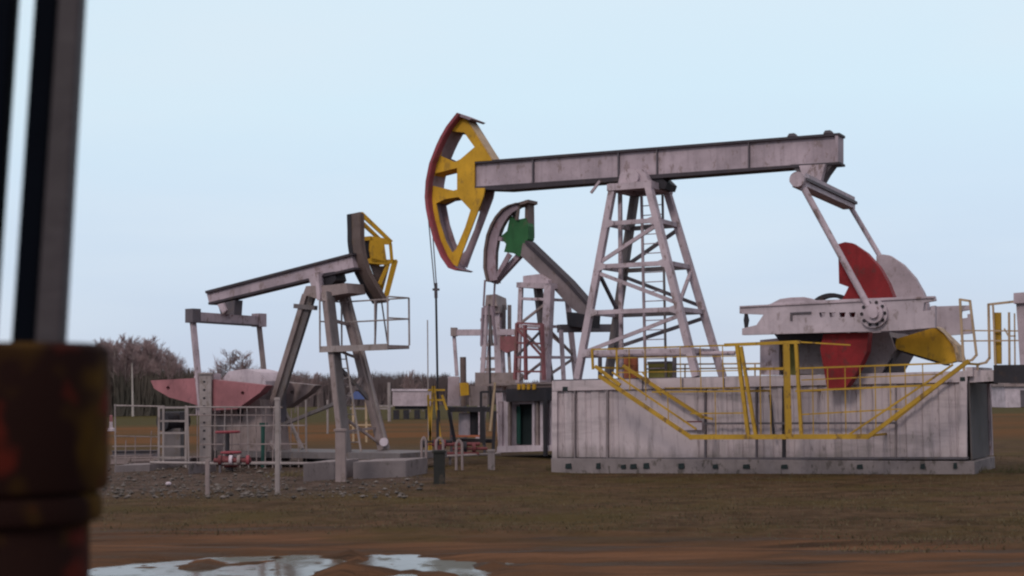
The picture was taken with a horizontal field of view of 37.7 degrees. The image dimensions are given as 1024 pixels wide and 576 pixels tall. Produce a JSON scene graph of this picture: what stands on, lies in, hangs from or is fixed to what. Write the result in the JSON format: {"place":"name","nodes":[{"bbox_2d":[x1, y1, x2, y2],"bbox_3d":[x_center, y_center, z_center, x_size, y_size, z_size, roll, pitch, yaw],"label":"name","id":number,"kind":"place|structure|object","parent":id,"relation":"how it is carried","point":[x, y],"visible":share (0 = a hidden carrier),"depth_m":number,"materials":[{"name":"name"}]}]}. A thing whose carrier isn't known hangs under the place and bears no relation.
{"place":"outdoors","nodes":[
{"label":"outdoors","id":0,"kind":"place"},
{"bbox_2d":[112,450,157,456],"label":"steel beam","id":1,"kind":"structure","parent":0,"point":[154,453],"depth_m":46.74,"materials":[{"name":"grey metal"}]},
{"bbox_2d":[101,461,423,498],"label":"gravel","id":2,"kind":"structure","parent":0,"point":[120,491],"depth_m":30.03,"materials":[{"name":"grey gravel"}]},
{"bbox_2d":[0,0,1023,383],"label":"sky","id":3,"kind":"structure","parent":0,"point":[221,143],"materials":[{"name":"blue"}]},
{"bbox_2d":[90,404,1023,575],"bbox_3d":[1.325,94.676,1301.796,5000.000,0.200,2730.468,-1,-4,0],"label":"ground","id":4,"kind":"structure","parent":0,"point":[636,550],"depth_m":21.79,"materials":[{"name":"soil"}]},
{"bbox_2d":[0,0,109,575],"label":"well post","id":5,"kind":"object","parent":4,"relation":"on","point":[54,431],"visible":1,"depth_m":2.97,"materials":[{"name":"metal"}]},
{"bbox_2d":[93,337,113,344],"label":"bare tree","id":6,"kind":"object","parent":4,"relation":"on","point":[102,341],"visible":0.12,"depth_m":186.36,"materials":[{"name":"brown plant"}]},
{"bbox_2d":[109,415,113,430],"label":"bollard","id":7,"kind":"object","parent":4,"relation":"on","point":[111,428],"visible":0.83,"depth_m":89.08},
{"bbox_2d":[102,342,123,373],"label":"bare tree","id":8,"kind":"object","parent":4,"relation":"on","point":[112,351],"visible":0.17,"depth_m":175.62,"materials":[{"name":"brown plant"}]},
{"bbox_2d":[104,334,133,385],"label":"bare tree","id":9,"kind":"object","parent":4,"relation":"on","point":[114,349],"visible":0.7,"depth_m":173.19,"materials":[{"name":"brown plant"}]},
{"bbox_2d":[109,343,147,384],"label":"bare tree","id":10,"kind":"object","parent":4,"relation":"on","point":[129,365],"visible":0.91,"depth_m":173.07,"materials":[{"name":"brown plant"}]},
{"bbox_2d":[120,333,142,366],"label":"bare tree","id":11,"kind":"object","parent":4,"relation":"on","point":[130,342],"visible":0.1,"depth_m":185.21,"materials":[{"name":"brown plant"}]},
{"bbox_2d":[110,455,152,463],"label":"steel beam","id":12,"kind":"structure","parent":4,"relation":"on","point":[120,460],"depth_m":42.75,"materials":[{"name":"metal"}]},
{"bbox_2d":[126,343,137,416],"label":"birch tree","id":13,"kind":"object","parent":4,"relation":"on","point":[133,347],"visible":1,"depth_m":167.69,"materials":[{"name":"white plant"}]},
{"bbox_2d":[117,335,152,369],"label":"bare tree","id":14,"kind":"object","parent":4,"relation":"on","point":[131,345],"visible":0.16,"depth_m":181.01,"materials":[{"name":"brown plant"}]},
{"bbox_2d":[119,343,160,381],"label":"bare tree","id":15,"kind":"object","parent":4,"relation":"on","point":[138,361],"visible":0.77,"depth_m":174.15,"materials":[{"name":"brown plant"}]},
{"bbox_2d":[114,463,166,471],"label":"concrete slab","id":16,"kind":"structure","parent":4,"relation":"on","point":[135,467],"depth_m":38.31,"materials":[{"name":"grey concrete"}]},
{"bbox_2d":[128,458,160,462],"bbox_3d":[-10.465,4.922,42.769,0.899,0.185,0.185,-1,-4,0],"label":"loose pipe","id":17,"kind":"object","parent":4,"relation":"on","point":[130,460],"visible":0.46,"depth_m":42.72,"materials":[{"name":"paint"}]},
{"bbox_2d":[126,342,163,376],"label":"bare tree","id":18,"kind":"object","parent":4,"relation":"on","point":[152,350],"visible":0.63,"depth_m":178.19,"materials":[{"name":"brown plant"}]},
{"bbox_2d":[136,335,158,355],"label":"bare tree","id":19,"kind":"object","parent":4,"relation":"on","point":[155,337],"visible":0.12,"depth_m":194.32,"materials":[{"name":"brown plant"}]},
{"bbox_2d":[134,337,161,370],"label":"bare tree","id":20,"kind":"object","parent":4,"relation":"on","point":[144,345],"visible":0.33,"depth_m":181.53,"materials":[{"name":"brown plant"}]},
{"bbox_2d":[109,363,203,415],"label":"undergrowth","id":21,"kind":"object","parent":4,"relation":"on","point":[145,392],"visible":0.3,"depth_m":171.50,"materials":[{"name":"plant"}]},
{"bbox_2d":[150,339,181,364],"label":"bare tree","id":22,"kind":"object","parent":4,"relation":"on","point":[160,349],"visible":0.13,"depth_m":199.07,"materials":[{"name":"brown plant"}]},
{"bbox_2d":[150,351,183,379],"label":"bare tree","id":23,"kind":"object","parent":4,"relation":"on","point":[170,369],"visible":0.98,"depth_m":173.12,"materials":[{"name":"brown plant"}]},
{"bbox_2d":[152,347,185,374],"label":"bare tree","id":24,"kind":"object","parent":4,"relation":"on","point":[159,352],"visible":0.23,"depth_m":183.43,"materials":[{"name":"brown plant"}]},
{"bbox_2d":[159,353,179,376],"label":"bare tree","id":25,"kind":"object","parent":4,"relation":"on","point":[169,363],"visible":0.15,"depth_m":179.72,"materials":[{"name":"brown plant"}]},
{"bbox_2d":[158,405,186,467],"bbox_3d":[-9.017,3.944,39.829,0.773,1.653,0.055,-1,-4,0],"label":"step ladder","id":26,"kind":"object","parent":4,"relation":"on","point":[163,432],"visible":0.89,"depth_m":39.81,"materials":[{"name":"grey metal"}]},
{"bbox_2d":[156,411,190,458],"bbox_3d":[-9.392,4.177,41.782,0.820,1.477,0.768,-4,-5,39],"label":"motor","id":27,"kind":"object","parent":4,"relation":"on","point":[174,439],"visible":0.63,"depth_m":41.57,"materials":[{"name":"metal"}]},
{"bbox_2d":[153,458,198,467],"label":"concrete slab","id":28,"kind":"structure","parent":4,"relation":"on","point":[179,460],"depth_m":40.33,"materials":[{"name":"grey concrete"}]},
{"bbox_2d":[188,461,215,473],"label":"concrete slab","id":29,"kind":"structure","parent":4,"relation":"on","point":[194,468],"depth_m":36.81,"materials":[{"name":"grey concrete"}]},
{"bbox_2d":[197,373,215,461],"bbox_3d":[-8.282,3.583,40.667,0.408,2.572,0.408,-1,-4,0],"label":"post","id":30,"kind":"object","parent":4,"relation":"on","point":[206,435],"visible":0.69,"depth_m":40.52,"materials":[{"name":"metal"}]},
{"bbox_2d":[205,460,209,494],"bbox_3d":[-5.745,3.599,28.302,0.076,0.709,0.076,-1,-4,0],"label":"post","id":31,"kind":"object","parent":4,"relation":"on","point":[207,477],"visible":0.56,"depth_m":28.27,"materials":[{"name":"metal"}]},
{"bbox_2d":[112,400,307,467],"bbox_3d":[-8.794,3.876,40.096,7.294,1.821,3.496,-3,-5,32],"label":"fence","id":32,"kind":"object","parent":4,"relation":"on","point":[224,425],"visible":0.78,"depth_m":39.02,"materials":[{"name":"metal"}]},
{"bbox_2d":[214,358,232,378],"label":"bare tree","id":33,"kind":"object","parent":4,"relation":"on","point":[226,365],"visible":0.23,"depth_m":172.46,"materials":[{"name":"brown plant"}]},
{"bbox_2d":[209,348,243,378],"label":"bare tree","id":34,"kind":"object","parent":4,"relation":"on","point":[218,368],"visible":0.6,"depth_m":169.95,"materials":[{"name":"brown plant"}]},
{"bbox_2d":[215,431,239,469],"bbox_3d":[-7.285,4.152,38.409,0.657,0.986,0.649,-1,-4,0],"label":"valve","id":35,"kind":"object","parent":4,"relation":"on","point":[227,440],"visible":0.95,"depth_m":38.34,"materials":[{"name":"metal"}]},
{"bbox_2d":[220,451,241,470],"bbox_3d":[-7.005,4.321,37.394,0.537,0.498,0.531,-1,-4,0],"label":"valve","id":36,"kind":"object","parent":4,"relation":"on","point":[230,467],"visible":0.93,"depth_m":37.30,"materials":[{"name":"metal"}]},
{"bbox_2d":[227,350,260,369],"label":"bare tree","id":37,"kind":"object","parent":4,"relation":"on","point":[243,364],"visible":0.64,"depth_m":170.89,"materials":[{"name":"brown plant"}]},
{"bbox_2d":[259,423,267,466],"bbox_3d":[-6.528,4.124,39.413,0.212,1.165,0.212,-1,-4,0],"label":"pipe stub","id":38,"kind":"object","parent":4,"relation":"on","point":[262,442],"visible":0.76,"depth_m":39.35,"materials":[{"name":"metal"}]},
{"bbox_2d":[274,397,279,492],"bbox_3d":[-4.505,3.036,28.799,0.108,1.867,0.108,-1,-4,0],"label":"post","id":39,"kind":"object","parent":4,"relation":"on","point":[277,444],"visible":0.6,"depth_m":28.76,"materials":[{"name":"grey metal"}]},
{"bbox_2d":[291,371,303,412],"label":"bare tree","id":40,"kind":"object","parent":4,"relation":"on","point":[294,377],"visible":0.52,"depth_m":180.47,"materials":[{"name":"brown plant"}]},
{"bbox_2d":[151,212,446,461],"bbox_3d":[-5.824,1.430,40.647,8.886,6.589,2.850,-4,-5,35],"label":"pumpjack","id":41,"kind":"object","parent":4,"relation":"on","point":[328,288],"visible":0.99,"depth_m":39.94,"materials":[{"name":"grey paint"}]},
{"bbox_2d":[90,554,514,575],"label":"puddle","id":42,"kind":"object","parent":4,"relation":"on","point":[304,565],"visible":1,"depth_m":16.41,"materials":[{"name":"liquid"}]},
{"bbox_2d":[297,372,320,399],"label":"bare tree","id":43,"kind":"object","parent":4,"relation":"on","point":[308,376],"visible":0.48,"depth_m":202.90,"materials":[{"name":"brown plant"}]},
{"bbox_2d":[307,372,325,407],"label":"bare tree","id":44,"kind":"object","parent":4,"relation":"on","point":[317,378],"visible":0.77,"depth_m":193.71,"materials":[{"name":"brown plant"}]},
{"bbox_2d":[303,458,331,461],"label":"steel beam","id":45,"kind":"structure","parent":4,"relation":"on","point":[314,459],"depth_m":41.75,"materials":[{"name":"grey metal"}]},
{"bbox_2d":[308,459,334,461],"bbox_3d":[-5.136,4.715,40.773,0.807,0.155,0.155,-1,-4,0],"label":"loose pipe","id":46,"kind":"object","parent":4,"relation":"on","point":[309,460],"visible":0.29,"depth_m":40.74,"materials":[{"name":"metal"}]},
{"bbox_2d":[150,452,500,472],"bbox_3d":[-4.271,4.402,37.726,9.267,0.308,1.816,1,-4,-22],"label":"flow line","id":47,"kind":"object","parent":4,"relation":"on","point":[281,463],"visible":0.49,"depth_m":36.77,"materials":[{"name":"grey metal"}]},
{"bbox_2d":[214,455,250,464],"bbox_3d":[-6.857,4.220,36.800,0.909,0.249,0.238,-1,-4,0],"label":"pipe manifold","id":48,"kind":"object","parent":47,"relation":"on","point":[230,460],"visible":1,"depth_m":36.74,"materials":[{"name":"paint"}]},
{"bbox_2d":[326,400,328,433],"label":"marker post","id":49,"kind":"object","parent":4,"relation":"on","point":[327,418],"visible":1,"depth_m":74.70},
{"bbox_2d":[303,458,358,481],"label":"concrete block","id":50,"kind":"structure","parent":4,"relation":"on","point":[319,470],"depth_m":33.01,"materials":[{"name":"grey concrete"}]},
{"bbox_2d":[334,429,347,481],"bbox_3d":[-3.699,3.631,32.422,0.272,1.175,0.272,-1,-4,0],"label":"post","id":51,"kind":"object","parent":4,"relation":"on","point":[340,457],"visible":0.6,"depth_m":32.32,"materials":[{"name":"paint"}]},
{"bbox_2d":[350,391,389,441],"bbox_3d":[-5.670,5.127,59.863,1.603,2.049,0.140,-1,-4,0],"label":"sign frame","id":52,"kind":"object","parent":4,"relation":"on","point":[357,395],"visible":0.56,"depth_m":59.85,"materials":[{"name":"blue paint"}]},
{"bbox_2d":[387,382,390,420],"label":"marker post","id":53,"kind":"object","parent":4,"relation":"on","point":[389,397],"visible":1,"depth_m":109.63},
{"bbox_2d":[353,457,426,478],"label":"concrete block","id":54,"kind":"structure","parent":4,"relation":"on","point":[390,468],"depth_m":33.71,"materials":[{"name":"grey concrete"}]},
{"bbox_2d":[379,389,430,418],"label":"site cabin","id":55,"kind":"object","parent":4,"relation":"on","point":[409,398],"visible":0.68,"depth_m":119.67,"materials":[{"name":"metal"}]},
{"bbox_2d":[400,369,418,411],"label":"bare tree","id":56,"kind":"object","parent":4,"relation":"on","point":[411,375],"visible":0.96,"depth_m":174.05,"materials":[{"name":"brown plant"}]},
{"bbox_2d":[413,374,429,410],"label":"bare tree","id":57,"kind":"object","parent":4,"relation":"on","point":[421,384],"visible":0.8,"depth_m":179.73,"materials":[{"name":"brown plant"}]},
{"bbox_2d":[420,436,427,469],"bbox_3d":[-2.162,4.043,36.808,0.174,0.834,0.064,-1,-4,0],"label":"pipe hoop","id":58,"kind":"object","parent":4,"relation":"on","point":[421,445],"visible":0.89,"depth_m":36.79,"materials":[{"name":"paint"}]},
{"bbox_2d":[427,320,428,439],"bbox_3d":[-2.793,3.230,49.899,0.047,4.336,0.039,-1,-4,0],"label":"thin mast","id":59,"kind":"object","parent":4,"relation":"on","point":[427,371],"visible":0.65,"depth_m":49.92,"materials":[{"name":"grey metal"}]},
{"bbox_2d":[432,450,445,483],"bbox_3d":[-1.509,3.732,31.148,0.287,0.730,0.287,-1,-4,0],"label":"post","id":60,"kind":"object","parent":4,"relation":"on","point":[439,464],"visible":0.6,"depth_m":31.03,"materials":[{"name":"grey metal"}]},
{"bbox_2d":[435,437,443,449],"bbox_3d":[-1.756,4.018,36.408,0.234,0.816,0.064,-1,-4,0],"label":"pipe hoop","id":61,"kind":"object","parent":4,"relation":"on","point":[438,438],"visible":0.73,"depth_m":36.40,"materials":[{"name":"paint"}]},
{"bbox_2d":[423,410,487,454],"bbox_3d":[-1.671,3.953,39.834,2.032,1.430,0.298,-1,-4,0],"label":"wellhead","id":62,"kind":"object","parent":4,"relation":"on","point":[473,448],"visible":0.66,"depth_m":39.78,"materials":[{"name":"metal"}]},
{"bbox_2d":[427,386,447,449],"bbox_3d":[-1.976,3.486,39.855,0.560,1.770,0.060,-1,-4,0],"label":"tripod","id":63,"kind":"object","parent":62,"relation":"on","point":[433,390],"visible":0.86,"depth_m":39.85,"materials":[{"name":"yellow paint"}]},
{"bbox_2d":[455,439,463,469],"bbox_3d":[-1.282,4.038,36.406,0.210,0.761,0.064,-1,-4,0],"label":"pipe hoop","id":64,"kind":"object","parent":4,"relation":"on","point":[456,456],"visible":1,"depth_m":36.38,"materials":[{"name":"paint"}]},
{"bbox_2d":[460,357,466,437],"bbox_3d":[-1.999,4.543,61.836,0.261,3.394,0.258,-1,-4,0],"label":"flue pipe","id":65,"kind":"object","parent":4,"relation":"on","point":[463,377],"visible":0.59,"depth_m":61.80,"materials":[{"name":"grey metal"}]},
{"bbox_2d":[448,377,487,452],"bbox_3d":[-1.350,3.905,45.990,1.236,2.393,1.100,-1,-4,0],"label":"switch box","id":66,"kind":"object","parent":4,"relation":"on","point":[457,389],"visible":0.7,"depth_m":45.60,"materials":[{"name":"yellow paint"}]},
{"bbox_2d":[447,390,505,451],"bbox_3d":[-0.986,3.684,41.421,1.668,1.682,1.245,-1,-4,0],"label":"work stand","id":67,"kind":"object","parent":4,"relation":"on","point":[468,424],"visible":0.9,"depth_m":40.87,"materials":[{"name":"metal"}]},
{"bbox_2d":[450,294,522,438],"bbox_3d":[-1.002,3.245,60.705,2.625,5.808,2.800,-1,-4,8],"label":"pumpjack","id":68,"kind":"object","parent":4,"relation":"on","point":[505,342],"visible":0.74,"depth_m":59.77,"materials":[{"name":"metal"}]},
{"bbox_2d":[487,449,495,469],"bbox_3d":[-0.512,4.265,37.250,0.218,0.507,0.218,-1,-4,0],"label":"post","id":69,"kind":"object","parent":4,"relation":"on","point":[491,459],"visible":0.91,"depth_m":37.16,"materials":[{"name":"concrete"}]},
{"bbox_2d":[482,382,551,455],"bbox_3d":[1.258,3.996,46.189,3.232,2.168,3.350,-4,-5,42],"label":"base container","id":70,"kind":"object","parent":4,"relation":"on","point":[524,419],"visible":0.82,"depth_m":45.21,"materials":[{"name":"metal"}]},
{"bbox_2d":[516,406,520,443],"bbox_3d":[0.169,4.177,45.746,0.268,1.156,0.050,-4,-5,42],"label":"door leaf","id":71,"kind":"structure","parent":70,"relation":"in","point":[518,408],"depth_m":45.68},
{"bbox_2d":[513,322,545,379],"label":"lattice tower","id":72,"kind":"structure","parent":70,"relation":"on","point":[526,342],"depth_m":45.62,"materials":[{"name":"grey metal"}]},
{"bbox_2d":[480,200,618,429],"bbox_3d":[0.853,0.797,46.876,4.744,7.272,2.089,-2,-4,22],"label":"pumpjack","id":73,"kind":"object","parent":70,"relation":"on","point":[517,237],"visible":0.83,"depth_m":46.90,"materials":[{"name":"green paint"}]},
{"bbox_2d":[222,370,1023,406],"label":"woodland","id":74,"kind":"object","parent":4,"relation":"on","point":[379,383],"visible":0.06,"depth_m":299.88,"materials":[{"name":"plant"}]},
{"bbox_2d":[551,456,994,473],"bbox_3d":[6.010,4.258,35.524,10.058,0.494,2.620,-3,-5,27],"label":"concrete footing","id":75,"kind":"object","parent":4,"relation":"on","point":[718,466],"visible":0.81,"depth_m":34.21,"materials":[{"name":"grey concrete"}]},
{"bbox_2d":[552,367,993,459],"bbox_3d":[6.182,3.020,35.518,10.511,2.071,2.547,-3,-5,27],"label":"base container","id":76,"kind":"object","parent":75,"relation":"on","point":[950,418],"visible":0.87,"depth_m":34.33,"materials":[{"name":"metal"}]},
{"bbox_2d":[624,358,638,377],"bbox_3d":[2.959,2.023,38.005,0.512,0.545,0.512,-1,-4,0],"label":"drum","id":77,"kind":"object","parent":76,"relation":"on","point":[634,364],"visible":0.52,"depth_m":37.78,"materials":[{"name":"orange metal"}]},
{"bbox_2d":[640,195,666,377],"bbox_3d":[3.559,-0.036,37.661,0.623,4.589,0.060,-3,-5,27],"label":"ladder","id":78,"kind":"object","parent":76,"relation":"on","point":[643,276],"visible":0.65,"depth_m":37.67,"materials":[{"name":"metal"}]},
{"bbox_2d":[647,361,671,377],"bbox_3d":[3.765,2.059,37.759,0.579,0.418,0.469,-3,-5,27],"label":"equipment box","id":79,"kind":"object","parent":76,"relation":"on","point":[656,364],"visible":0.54,"depth_m":37.57,"materials":[{"name":"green metal"}]},
{"bbox_2d":[586,351,735,378],"bbox_3d":[3.575,1.894,36.966,4.023,0.641,0.108,-3,-5,27],"label":"deck pipe","id":80,"kind":"object","parent":76,"relation":"on","point":[703,353],"visible":0.53,"depth_m":36.76,"materials":[{"name":"metal"}]},
{"bbox_2d":[425,113,972,409],"bbox_3d":[3.971,-0.967,37.144,14.070,7.844,5.150,-3,-5,27],"label":"pumpjack","id":81,"kind":"object","parent":76,"relation":"on","point":[881,311],"visible":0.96,"depth_m":36.45,"materials":[{"name":"yellow paint"}]},
{"bbox_2d":[489,382,495,430],"bbox_3d":[-0.518,3.156,39.877,0.209,1.290,0.100,-1,-4,0],"label":"lever arm","id":82,"kind":"object","parent":81,"relation":"attached to","point":[492,406],"visible":1,"depth_m":39.83},
{"bbox_2d":[647,363,759,376],"bbox_3d":[4.753,2.065,37.613,3.045,0.398,0.038,-3,-5,27],"label":"back railing","id":83,"kind":"object","parent":76,"relation":"on","point":[684,364],"visible":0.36,"depth_m":37.46,"materials":[{"name":"yellow metal"}]},
{"bbox_2d":[591,340,979,439],"bbox_3d":[5.994,2.284,33.471,8.533,2.152,1.707,-3,-5,27],"label":"guard railing","id":84,"kind":"object","parent":76,"relation":"attached to","point":[741,364],"visible":1,"depth_m":32.86,"materials":[{"name":"yellow metal"}]},
{"bbox_2d":[959,298,977,369],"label":"handrail gate","id":85,"kind":"structure","parent":76,"relation":"on","point":[973,329],"depth_m":32.65,"materials":[{"name":"grey metal"}]},
{"bbox_2d":[968,376,989,459],"bbox_3d":[10.405,2.858,33.409,0.030,1.826,2.200,-3,-5,27],"label":"end door","id":86,"kind":"structure","parent":76,"relation":"in","point":[978,394],"depth_m":33.27,"materials":[{"name":"paint"}]},
{"bbox_2d":[977,365,1023,383],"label":"platform","id":87,"kind":"structure","parent":4,"relation":"on","point":[1008,373],"depth_m":32.08,"materials":[{"name":"metal"}]},
{"bbox_2d":[960,301,1017,369],"bbox_3d":[10.510,1.059,32.759,1.384,1.538,0.185,-3,-5,27],"label":"handrail","id":88,"kind":"object","parent":87,"relation":"on","point":[997,330],"visible":0.81,"depth_m":32.70,"materials":[{"name":"metal"}]},
{"bbox_2d":[1013,292,1023,364],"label":"control cabinet","id":89,"kind":"object","parent":87,"relation":"on","point":[1018,299],"visible":1,"depth_m":32.14,"materials":[{"name":"metal"}]},
{"bbox_2d":[991,384,1023,406],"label":"shed","id":90,"kind":"structure","parent":4,"relation":"on","point":[1007,395],"depth_m":139.63,"materials":[{"name":"paint"}]},
{"bbox_2d":[1020,390,1023,406],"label":"door","id":91,"kind":"structure","parent":90,"relation":"in","point":[1021,391],"depth_m":139.55,"materials":[{"name":"grey metal"}]}
]}

